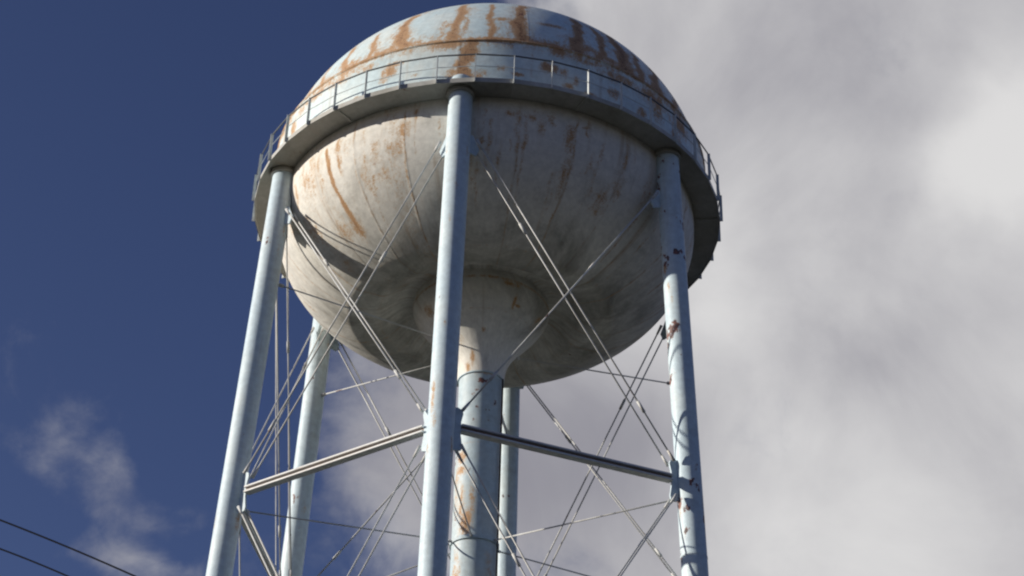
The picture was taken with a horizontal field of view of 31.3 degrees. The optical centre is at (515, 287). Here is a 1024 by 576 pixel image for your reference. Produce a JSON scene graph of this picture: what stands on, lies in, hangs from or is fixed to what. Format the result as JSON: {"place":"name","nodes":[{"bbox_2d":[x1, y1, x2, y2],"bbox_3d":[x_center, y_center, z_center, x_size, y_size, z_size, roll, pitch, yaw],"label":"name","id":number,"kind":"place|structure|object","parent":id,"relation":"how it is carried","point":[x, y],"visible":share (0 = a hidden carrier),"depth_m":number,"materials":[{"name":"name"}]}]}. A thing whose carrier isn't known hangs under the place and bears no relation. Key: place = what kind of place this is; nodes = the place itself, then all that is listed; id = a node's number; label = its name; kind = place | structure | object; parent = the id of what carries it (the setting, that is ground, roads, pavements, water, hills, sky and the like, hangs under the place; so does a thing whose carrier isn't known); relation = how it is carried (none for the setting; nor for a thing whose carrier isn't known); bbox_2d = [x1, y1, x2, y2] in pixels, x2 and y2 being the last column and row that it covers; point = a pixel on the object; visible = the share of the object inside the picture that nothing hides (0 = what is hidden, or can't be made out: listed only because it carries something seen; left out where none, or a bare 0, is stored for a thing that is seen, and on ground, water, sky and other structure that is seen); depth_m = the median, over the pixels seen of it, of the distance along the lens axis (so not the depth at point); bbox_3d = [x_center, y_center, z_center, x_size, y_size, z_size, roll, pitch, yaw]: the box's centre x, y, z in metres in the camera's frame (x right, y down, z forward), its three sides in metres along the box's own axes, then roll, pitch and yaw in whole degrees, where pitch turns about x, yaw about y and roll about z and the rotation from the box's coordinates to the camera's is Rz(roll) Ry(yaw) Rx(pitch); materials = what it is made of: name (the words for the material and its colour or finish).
{"place":"outdoors","nodes":[
{"label":"outdoors","id":0,"kind":"place"},
{"bbox_2d":[0,548,67,575],"bbox_3d":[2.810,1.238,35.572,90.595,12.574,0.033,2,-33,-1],"label":"power line","id":1,"kind":"object","parent":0,"point":[33,561],"visible":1,"depth_m":32.66,"materials":[{"name":"black metal"}]},
{"bbox_2d":[0,519,135,575],"bbox_3d":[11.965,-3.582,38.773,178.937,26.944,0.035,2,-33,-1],"label":"power line","id":2,"kind":"object","parent":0,"point":[117,568],"visible":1,"depth_m":32.52,"materials":[{"name":"black metal"}]},
{"bbox_2d":[0,0,1023,575],"label":"sky","id":3,"kind":"structure","parent":0,"point":[857,314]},
{"label":"ground","id":4,"kind":"structure","parent":0,"visible":0},
{"bbox_2d":[206,3,722,575],"bbox_3d":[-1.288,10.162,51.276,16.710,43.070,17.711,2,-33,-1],"label":"water tower","id":5,"kind":"structure","parent":4,"relation":"on","point":[490,209],"depth_m":54.35,"materials":[{"name":"metal"}]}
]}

